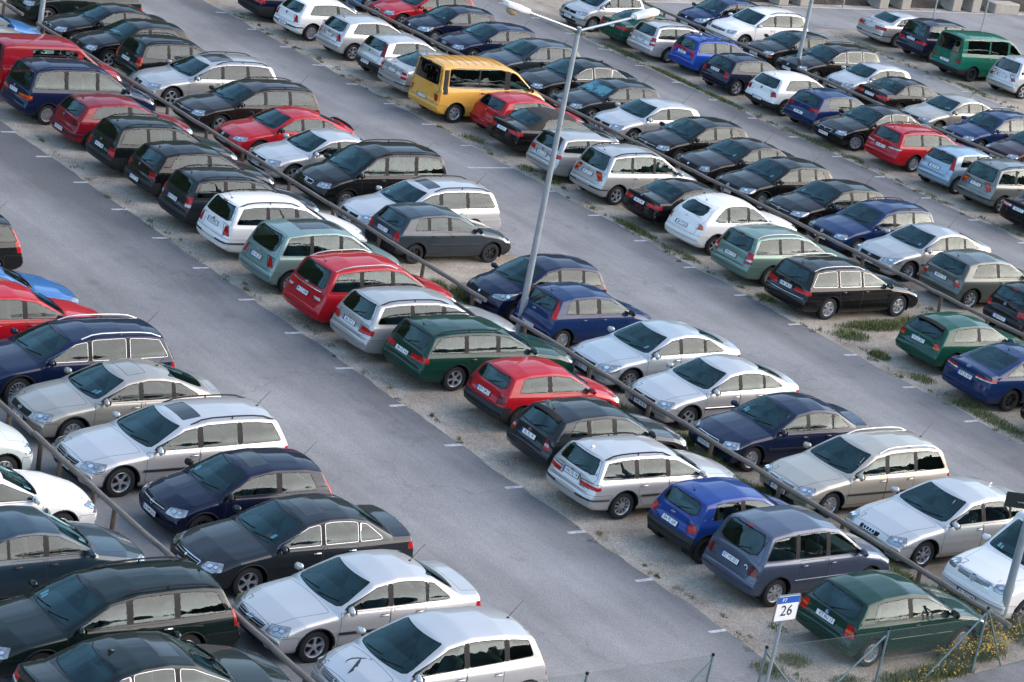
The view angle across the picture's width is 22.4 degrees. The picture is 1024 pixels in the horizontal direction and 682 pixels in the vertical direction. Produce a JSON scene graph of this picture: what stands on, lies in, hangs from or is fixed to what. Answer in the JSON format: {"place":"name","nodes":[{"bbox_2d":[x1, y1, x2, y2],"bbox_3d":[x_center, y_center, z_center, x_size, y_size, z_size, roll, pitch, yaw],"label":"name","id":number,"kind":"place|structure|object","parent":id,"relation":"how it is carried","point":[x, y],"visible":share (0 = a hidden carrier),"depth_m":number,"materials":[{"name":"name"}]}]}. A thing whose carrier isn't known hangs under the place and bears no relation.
{"place":"outdoors","nodes":[
{"label":"outdoors","id":0,"kind":"place"},
{"bbox_2d":[0,0,1023,681],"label":"ground","id":1,"kind":"structure","parent":0,"point":[636,538],"depth_m":69.49,"materials":[{"name":"asphalt"}]},
{"bbox_2d":[0,33,121,89],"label":"van","id":2,"kind":"object","parent":1,"relation":"on","point":[14,47],"visible":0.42,"depth_m":78.34,"materials":[{"name":"paint"}]},
{"bbox_2d":[0,55,155,124],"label":"minivan","id":3,"kind":"object","parent":1,"relation":"on","point":[38,94],"visible":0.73,"depth_m":76.68,"materials":[{"name":"blue paint"}]},
{"bbox_2d":[42,2,166,38],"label":"saloon car","id":4,"kind":"object","parent":1,"relation":"on","point":[68,25],"visible":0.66,"depth_m":86.68,"materials":[{"name":"black paint"}]},
{"bbox_2d":[49,93,193,147],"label":"hatchback car","id":5,"kind":"object","parent":1,"relation":"on","point":[76,118],"visible":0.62,"depth_m":74.77,"materials":[{"name":"red paint"}]},
{"bbox_2d":[69,18,189,66],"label":"hatchback car","id":6,"kind":"object","parent":1,"relation":"on","point":[103,43],"visible":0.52,"depth_m":84.90,"materials":[{"name":"black paint"}]},
{"bbox_2d":[112,32,205,74],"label":"estate car","id":7,"kind":"object","parent":1,"relation":"on","point":[136,52],"visible":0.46,"depth_m":83.22,"materials":[{"name":"black paint"}]},
{"bbox_2d":[86,113,237,170],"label":"estate car","id":8,"kind":"object","parent":1,"relation":"on","point":[130,134],"visible":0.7,"depth_m":73.00,"materials":[{"name":"black paint"}]},
{"bbox_2d":[124,140,275,196],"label":"hatchback car","id":9,"kind":"object","parent":1,"relation":"on","point":[151,167],"visible":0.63,"depth_m":71.35,"materials":[{"name":"black paint"}]},
{"bbox_2d":[128,51,276,105],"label":"estate car","id":10,"kind":"object","parent":1,"relation":"on","point":[170,82],"visible":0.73,"depth_m":81.87,"materials":[{"name":"silver paint"}]},
{"bbox_2d":[158,164,319,225],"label":"estate car","id":11,"kind":"object","parent":1,"relation":"on","point":[202,186],"visible":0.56,"depth_m":69.28,"materials":[{"name":"black paint"}]},
{"bbox_2d":[172,75,319,128],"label":"estate car","id":12,"kind":"object","parent":1,"relation":"on","point":[213,107],"visible":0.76,"depth_m":79.81,"materials":[{"name":"brown paint"}]},
{"bbox_2d":[36,22,486,305],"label":"wooden rail","id":13,"kind":"object","parent":1,"relation":"on","point":[424,263],"visible":0.77,"depth_m":72.85,"materials":[{"name":"brown wood"}]},
{"bbox_2d":[196,189,367,252],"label":"estate car","id":14,"kind":"object","parent":1,"relation":"on","point":[246,213],"visible":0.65,"depth_m":67.75,"materials":[{"name":"white paint"}]},
{"bbox_2d":[213,106,353,152],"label":"hatchback car","id":15,"kind":"object","parent":1,"relation":"on","point":[273,124],"visible":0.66,"depth_m":77.58,"materials":[{"name":"red paint"}]},
{"bbox_2d":[246,126,366,184],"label":"saloon car","id":16,"kind":"object","parent":1,"relation":"on","point":[289,156],"visible":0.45,"depth_m":75.55,"materials":[{"name":"silver paint"}]},
{"bbox_2d":[273,0,360,40],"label":"hatchback car","id":17,"kind":"object","parent":1,"relation":"on","point":[305,19],"visible":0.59,"depth_m":93.97,"materials":[{"name":"white paint"}]},
{"bbox_2d":[239,217,401,291],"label":"minivan","id":18,"kind":"object","parent":1,"relation":"on","point":[275,252],"visible":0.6,"depth_m":65.75,"materials":[{"name":"teal paint"}]},
{"bbox_2d":[315,14,414,60],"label":"hatchback car","id":19,"kind":"object","parent":1,"relation":"on","point":[345,35],"visible":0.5,"depth_m":92.26,"materials":[{"name":"silver paint"}]},
{"bbox_2d":[292,139,446,205],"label":"minivan","id":20,"kind":"object","parent":1,"relation":"on","point":[355,170],"visible":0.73,"depth_m":74.19,"materials":[{"name":"black paint"}]},
{"bbox_2d":[282,249,456,325],"bbox_3d":[-3.421,-1.368,64.612,4.485,1.700,2.127,-3,23,-37],"label":"minivan","id":21,"kind":"object","parent":1,"relation":"on","point":[318,287],"visible":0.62,"depth_m":63.78,"materials":[{"name":"red paint"}]},
{"bbox_2d":[355,33,436,73],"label":"hatchback car","id":22,"kind":"object","parent":1,"relation":"on","point":[374,51],"visible":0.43,"depth_m":90.45,"materials":[{"name":"white metal"}]},
{"bbox_2d":[0,121,795,681],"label":"asphalt lane","id":23,"kind":"structure","parent":1,"relation":"on","point":[592,607],"depth_m":55.76,"materials":[{"name":"asphalt"}]},
{"bbox_2d":[0,464,96,529],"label":"saloon car","id":24,"kind":"object","parent":23,"relation":"on","point":[61,498],"visible":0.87,"depth_m":48.56,"materials":[{"name":"white paint"}]},
{"bbox_2d":[0,279,101,338],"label":"car","id":25,"kind":"object","parent":23,"relation":"on","point":[27,300],"visible":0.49,"depth_m":57.60,"materials":[{"name":"red paint"}]},
{"bbox_2d":[0,505,145,598],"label":"saloon car","id":26,"kind":"object","parent":23,"relation":"on","point":[41,547],"visible":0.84,"depth_m":45.96,"materials":[{"name":"paint"}]},
{"bbox_2d":[0,311,174,402],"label":"estate car","id":27,"kind":"object","parent":23,"relation":"on","point":[46,351],"visible":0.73,"depth_m":55.85,"materials":[{"name":"blue paint"}]},
{"bbox_2d":[8,355,220,438],"bbox_3d":[-8.269,1.049,54.295,4.507,1.698,2.030,-3,22,-37],"label":"hatchback car","id":28,"kind":"object","parent":23,"relation":"on","point":[97,393],"visible":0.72,"depth_m":53.75,"materials":[{"name":"grey paint"}]},
{"bbox_2d":[0,553,239,677],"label":"estate car","id":29,"kind":"object","parent":23,"relation":"on","point":[188,600],"visible":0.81,"depth_m":44.18,"materials":[{"name":"black paint"}]},
{"bbox_2d":[11,630,290,681],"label":"saloon car","id":30,"kind":"object","parent":23,"relation":"on","point":[146,656],"visible":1,"depth_m":42.15,"materials":[{"name":"green paint"}]},
{"bbox_2d":[0,400,315,681],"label":"wooden rail","id":31,"kind":"object","parent":23,"relation":"on","point":[241,620],"visible":0.79,"depth_m":49.09,"materials":[{"name":"brown wood"}]},
{"bbox_2d":[52,394,287,496],"bbox_3d":[-6.844,1.920,52.434,4.868,1.740,2.133,-3,23,-37],"label":"estate car","id":32,"kind":"object","parent":23,"relation":"on","point":[119,456],"visible":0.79,"depth_m":51.95,"materials":[{"name":"silver paint"}]},
{"bbox_2d":[139,441,331,533],"bbox_3d":[-5.341,2.816,50.712,3.838,1.683,1.980,-2,22,-35],"label":"hatchback car","id":33,"kind":"object","parent":23,"relation":"on","point":[215,487],"visible":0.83,"depth_m":50.30,"materials":[{"name":"blue paint"}]},
{"bbox_2d":[170,493,412,595],"bbox_3d":[-4.124,3.750,48.993,4.688,1.443,2.077,-2,22,-36],"label":"saloon car","id":34,"kind":"object","parent":23,"relation":"on","point":[268,541],"visible":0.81,"depth_m":48.47,"materials":[{"name":"paint"}]},
{"bbox_2d":[232,544,480,662],"bbox_3d":[-2.754,4.551,46.923,4.617,1.724,2.116,-2,22,-36],"label":"saloon car","id":35,"kind":"object","parent":23,"relation":"on","point":[313,613],"visible":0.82,"depth_m":46.38,"materials":[{"name":"silver paint"}]},
{"bbox_2d":[311,600,547,681],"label":"hatchback car","id":36,"kind":"object","parent":23,"relation":"on","point":[472,644],"visible":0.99,"depth_m":44.70,"materials":[{"name":"silver paint"}]},
{"bbox_2d":[335,173,500,233],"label":"estate car","id":37,"kind":"object","parent":1,"relation":"on","point":[469,199],"visible":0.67,"depth_m":72.81,"materials":[{"name":"silver paint"}]},
{"bbox_2d":[330,283,518,353],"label":"estate car","id":38,"kind":"object","parent":1,"relation":"on","point":[390,308],"visible":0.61,"depth_m":62.24,"materials":[{"name":"silver paint"}]},
{"bbox_2d":[365,202,510,263],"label":"hatchback car","id":39,"kind":"object","parent":1,"relation":"on","point":[422,229],"visible":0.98,"depth_m":70.42,"materials":[{"name":"grey metal"}]},
{"bbox_2d":[401,4,496,46],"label":"hatchback car","id":40,"kind":"object","parent":1,"relation":"on","point":[433,23],"visible":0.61,"depth_m":97.58,"materials":[{"name":"blue paint"}]},
{"bbox_2d":[408,54,544,122],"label":"van","id":41,"kind":"object","parent":1,"relation":"on","point":[452,88],"visible":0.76,"depth_m":86.17,"materials":[{"name":"yellow paint"}]},
{"bbox_2d":[382,311,573,390],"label":"estate car","id":42,"kind":"object","parent":1,"relation":"on","point":[451,352],"visible":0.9,"depth_m":61.00,"materials":[{"name":"green paint"}]},
{"bbox_2d":[434,21,537,55],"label":"hatchback car","id":43,"kind":"object","parent":1,"relation":"on","point":[477,38],"visible":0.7,"depth_m":95.81,"materials":[{"name":"blue paint"}]},
{"bbox_2d":[475,37,579,71],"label":"hatchback car","id":44,"kind":"object","parent":1,"relation":"on","point":[518,55],"visible":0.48,"depth_m":94.22,"materials":[{"name":"paint"}]},
{"bbox_2d":[470,91,584,127],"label":"hatchback car","id":45,"kind":"object","parent":1,"relation":"on","point":[487,107],"visible":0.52,"depth_m":85.63,"materials":[{"name":"red paint"}]},
{"bbox_2d":[36,13,1023,681],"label":"grass","id":46,"kind":"structure","parent":1,"relation":"on","point":[888,325],"depth_m":67.81,"materials":[{"name":"plant"}]},
{"bbox_2d":[464,253,606,324],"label":"hatchback car","id":47,"kind":"object","parent":1,"relation":"on","point":[500,288],"visible":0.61,"depth_m":67.14,"materials":[{"name":"blue paint"}]},
{"bbox_2d":[463,356,620,427],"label":"hatchback car","id":48,"kind":"object","parent":1,"relation":"on","point":[506,391],"visible":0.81,"depth_m":59.26,"materials":[{"name":"red paint"}]},
{"bbox_2d":[487,107,618,151],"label":"hatchback car","id":49,"kind":"object","parent":1,"relation":"on","point":[521,129],"visible":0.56,"depth_m":83.88,"materials":[{"name":"black paint"}]},
{"bbox_2d":[526,128,619,183],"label":"estate car","id":50,"kind":"object","parent":1,"relation":"on","point":[574,144],"visible":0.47,"depth_m":81.58,"materials":[{"name":"silver paint"}]},
{"bbox_2d":[517,57,637,102],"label":"saloon car","id":51,"kind":"object","parent":1,"relation":"on","point":[548,79],"visible":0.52,"depth_m":92.37,"materials":[{"name":"black paint"}]},
{"bbox_2d":[503,0,659,332],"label":"lamp post","id":52,"kind":"object","parent":1,"relation":"on","point":[648,15],"visible":0.99,"depth_m":64.25,"materials":[{"name":"metal"}]},
{"bbox_2d":[140,0,1023,502],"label":"asphalt lane","id":53,"kind":"structure","parent":1,"relation":"on","point":[650,280],"depth_m":73.37,"materials":[{"name":"asphalt"}]},
{"bbox_2d":[513,281,651,347],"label":"hatchback car","id":54,"kind":"object","parent":1,"relation":"on","point":[565,314],"visible":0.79,"depth_m":65.53,"materials":[{"name":"blue paint"}]},
{"bbox_2d":[506,396,687,467],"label":"hatchback car","id":55,"kind":"object","parent":1,"relation":"on","point":[543,432],"visible":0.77,"depth_m":57.24,"materials":[{"name":"paint"}]},
{"bbox_2d":[559,0,643,31],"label":"hatchback car","id":56,"kind":"object","parent":1,"relation":"on","point":[585,13],"visible":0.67,"depth_m":105.74,"materials":[{"name":"silver paint"}]},
{"bbox_2d":[549,75,660,123],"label":"hatchback car","id":57,"kind":"object","parent":1,"relation":"on","point":[591,98],"visible":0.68,"depth_m":90.25,"materials":[{"name":"paint"}]},
{"bbox_2d":[569,142,696,204],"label":"minivan","id":58,"kind":"object","parent":1,"relation":"on","point":[612,174],"visible":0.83,"depth_m":80.22,"materials":[{"name":"silver paint"}]},
{"bbox_2d":[546,432,739,518],"bbox_3d":[2.964,2.808,56.207,4.515,1.424,2.059,-2,22,-36],"label":"estate car","id":59,"kind":"object","parent":1,"relation":"on","point":[618,476],"visible":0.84,"depth_m":55.27,"materials":[{"name":"silver paint"}]},
{"bbox_2d":[589,97,700,143],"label":"hatchback car","id":60,"kind":"object","parent":1,"relation":"on","point":[632,118],"visible":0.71,"depth_m":88.37,"materials":[{"name":"silver paint"}]},
{"bbox_2d":[569,318,739,392],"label":"hatchback car","id":61,"kind":"object","parent":1,"relation":"on","point":[628,354],"visible":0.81,"depth_m":63.69,"materials":[{"name":"silver paint"}]},
{"bbox_2d":[627,18,701,62],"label":"estate car","id":62,"kind":"object","parent":1,"relation":"on","point":[657,38],"visible":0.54,"depth_m":102.48,"materials":[{"name":"silver paint"}]},
{"bbox_2d":[622,178,716,225],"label":"saloon car","id":63,"kind":"object","parent":1,"relation":"on","point":[656,202],"visible":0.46,"depth_m":78.22,"materials":[{"name":"black paint"}]},
{"bbox_2d":[345,0,1023,337],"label":"wooden rail","id":64,"kind":"object","parent":1,"relation":"on","point":[880,264],"visible":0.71,"depth_m":80.68,"materials":[{"name":"brown wood"}]},
{"bbox_2d":[633,116,747,167],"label":"hatchback car","id":65,"kind":"object","parent":1,"relation":"on","point":[675,139],"visible":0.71,"depth_m":86.79,"materials":[{"name":"black paint"}]},
{"bbox_2d":[668,31,751,73],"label":"estate car","id":66,"kind":"object","parent":1,"relation":"on","point":[695,52],"visible":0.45,"depth_m":101.43,"materials":[{"name":"blue paint"}]},
{"bbox_2d":[625,354,798,430],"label":"hatchback car","id":67,"kind":"object","parent":1,"relation":"on","point":[691,391],"visible":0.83,"depth_m":61.89,"materials":[{"name":"silver paint"}]},
{"bbox_2d":[647,477,804,563],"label":"hatchback car","id":68,"kind":"object","parent":1,"relation":"on","point":[689,516],"visible":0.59,"depth_m":53.82,"materials":[{"name":"blue paint"}]},
{"bbox_2d":[665,193,796,255],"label":"hatchback car","id":69,"kind":"object","parent":1,"relation":"on","point":[705,221],"visible":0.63,"depth_m":76.63,"materials":[{"name":"metal"}]},
{"bbox_2d":[675,133,794,184],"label":"saloon car","id":70,"kind":"object","parent":1,"relation":"on","point":[714,161],"visible":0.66,"depth_m":85.05,"materials":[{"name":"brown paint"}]},
{"bbox_2d":[700,52,778,95],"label":"hatchback car","id":71,"kind":"object","parent":1,"relation":"on","point":[734,73],"visible":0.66,"depth_m":99.15,"materials":[{"name":"blue paint"}]},
{"bbox_2d":[472,0,1023,270],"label":"asphalt lane","id":72,"kind":"structure","parent":1,"relation":"on","point":[1007,247],"depth_m":93.59,"materials":[{"name":"asphalt"}]},
{"bbox_2d":[705,5,807,49],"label":"off road car","id":73,"kind":"object","parent":1,"relation":"on","point":[748,24],"visible":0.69,"depth_m":108.39,"materials":[{"name":"white paint"}]},
{"bbox_2d":[509,315,1011,627],"bbox_3d":[4.931,2.841,58.522,0.167,0.782,17.703,-2,22,-36],"label":"wooden rail","id":74,"kind":"object","parent":1,"relation":"on","point":[866,536],"visible":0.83,"depth_m":57.41,"materials":[{"name":"brown wood"}]},
{"bbox_2d":[713,153,832,210],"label":"hatchback car","id":75,"kind":"object","parent":1,"relation":"on","point":[763,180],"visible":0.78,"depth_m":83.26,"materials":[{"name":"black paint"}]},
{"bbox_2d":[688,392,868,471],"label":"saloon car","id":76,"kind":"object","parent":1,"relation":"on","point":[760,429],"visible":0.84,"depth_m":60.02,"materials":[{"name":"blue paint"}]},
{"bbox_2d":[711,222,849,285],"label":"estate car","id":77,"kind":"object","parent":1,"relation":"on","point":[757,251],"visible":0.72,"depth_m":74.52,"materials":[{"name":"green paint"}]},
{"bbox_2d":[745,70,823,115],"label":"hatchback car","id":78,"kind":"object","parent":1,"relation":"on","point":[775,90],"visible":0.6,"depth_m":97.25,"materials":[{"name":"white paint"}]},
{"bbox_2d":[702,504,889,606],"bbox_3d":[5.960,4.265,53.267,4.145,1.618,2.053,-3,23,-37],"label":"minivan","id":79,"kind":"object","parent":1,"relation":"on","point":[762,555],"visible":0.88,"depth_m":52.46,"materials":[{"name":"grey paint"}]},
{"bbox_2d":[764,178,883,231],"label":"hatchback car","id":80,"kind":"object","parent":1,"relation":"on","point":[806,204],"visible":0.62,"depth_m":81.72,"materials":[{"name":"black paint"}]},
{"bbox_2d":[784,88,863,126],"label":"hatchback car","id":81,"kind":"object","parent":1,"relation":"on","point":[809,106],"visible":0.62,"depth_m":95.70,"materials":[{"name":"blue paint"}]},
{"bbox_2d":[776,41,879,81],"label":"estate car","id":82,"kind":"object","parent":1,"relation":"on","point":[823,60],"visible":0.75,"depth_m":104.68,"materials":[{"name":"black paint"}]},
{"bbox_2d":[643,2,1023,54],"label":"asphalt lane","id":83,"kind":"structure","parent":1,"relation":"on","point":[1010,28],"depth_m":123.41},
{"bbox_2d":[764,253,917,319],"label":"estate car","id":84,"kind":"object","parent":1,"relation":"on","point":[824,287],"visible":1,"depth_m":72.74,"materials":[{"name":"black paint"}]},
{"bbox_2d":[759,424,948,517],"bbox_3d":[7.853,2.786,58.699,4.698,1.760,2.074,-2,22,-36],"label":"estate car","id":85,"kind":"object","parent":1,"relation":"on","point":[832,475],"visible":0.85,"depth_m":58.25,"materials":[{"name":"beige paint"}]},
{"bbox_2d":[806,197,933,256],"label":"estate car","id":86,"kind":"object","parent":1,"relation":"on","point":[853,225],"visible":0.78,"depth_m":80.12,"materials":[{"name":"blue paint"}]},
{"bbox_2d":[812,104,930,150],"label":"saloon car","id":87,"kind":"object","parent":1,"relation":"on","point":[852,129],"visible":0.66,"depth_m":94.10,"materials":[{"name":"black paint"}]},
{"bbox_2d":[757,606,1023,681],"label":"chain link fence","id":88,"kind":"object","parent":1,"relation":"on","point":[886,636],"visible":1,"depth_m":49.54,"materials":[{"name":"metal"}]},
{"bbox_2d":[796,570,988,666],"bbox_3d":[7.628,5.334,51.349,4.037,1.418,2.029,-2,22,-36],"label":"hatchback car","id":89,"kind":"object","parent":1,"relation":"on","point":[866,603],"visible":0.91,"depth_m":50.61,"materials":[{"name":"green paint"}]},
{"bbox_2d":[854,76,941,108],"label":"saloon car","id":90,"kind":"object","parent":1,"relation":"on","point":[898,92],"visible":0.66,"depth_m":100.81,"materials":[{"name":"black paint"}]},
{"bbox_2d":[864,122,964,171],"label":"estate car","id":91,"kind":"object","parent":1,"relation":"on","point":[906,146],"visible":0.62,"depth_m":92.23,"materials":[{"name":"red paint"}]},
{"bbox_2d":[853,218,990,281],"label":"hatchback car","id":92,"kind":"object","parent":1,"relation":"on","point":[910,250],"visible":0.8,"depth_m":78.33,"materials":[{"name":"silver paint"}]},
{"bbox_2d":[896,18,968,62],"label":"minivan","id":93,"kind":"object","parent":1,"relation":"on","point":[919,36],"visible":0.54,"depth_m":113.80,"materials":[{"name":"blue paint"}]},
{"bbox_2d":[845,475,1023,567],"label":"saloon car","id":94,"kind":"object","parent":1,"relation":"on","point":[923,524],"visible":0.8,"depth_m":56.25,"materials":[{"name":"silver paint"}]},
{"bbox_2d":[900,93,995,128],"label":"hatchback car","id":95,"kind":"object","parent":1,"relation":"on","point":[940,111],"visible":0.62,"depth_m":99.48,"materials":[{"name":"beige paint"}]},
{"bbox_2d":[895,311,1023,371],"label":"hatchback car","id":96,"kind":"object","parent":1,"relation":"on","point":[937,339],"visible":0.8,"depth_m":69.78,"materials":[{"name":"green paint"}]},
{"bbox_2d":[917,145,1018,193],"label":"hatchback car","id":97,"kind":"object","parent":1,"relation":"on","point":[945,166],"visible":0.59,"depth_m":90.34,"materials":[{"name":"blue paint"}]},
{"bbox_2d":[919,248,1023,307],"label":"hatchback car","id":98,"kind":"object","parent":1,"relation":"on","point":[970,277],"visible":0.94,"depth_m":76.45,"materials":[{"name":"grey paint"}]},
{"bbox_2d":[930,30,1020,81],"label":"van","id":99,"kind":"object","parent":1,"relation":"on","point":[968,56],"visible":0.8,"depth_m":111.04,"materials":[{"name":"green paint"}]},
{"bbox_2d":[941,108,1023,150],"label":"estate car","id":100,"kind":"object","parent":1,"relation":"on","point":[984,128],"visible":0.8,"depth_m":97.64,"materials":[{"name":"blue paint"}]},
{"bbox_2d":[942,510,1023,625],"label":"hatchback car","id":101,"kind":"object","parent":1,"relation":"on","point":[979,574],"visible":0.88,"depth_m":53.70,"materials":[{"name":"white paint"}]},
{"bbox_2d":[942,342,1023,411],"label":"hatchback car","id":102,"kind":"object","parent":1,"relation":"on","point":[991,373],"visible":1,"depth_m":67.42,"materials":[{"name":"blue paint"}]},
{"bbox_2d":[956,156,1023,213],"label":"minivan","id":103,"kind":"object","parent":1,"relation":"on","point":[990,182],"visible":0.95,"depth_m":88.80,"materials":[{"name":"silver paint"}]},
{"bbox_2d":[983,281,1023,340],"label":"hatchback car","id":104,"kind":"object","parent":1,"relation":"on","point":[1004,303],"visible":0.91,"depth_m":74.28,"materials":[{"name":"black paint"}]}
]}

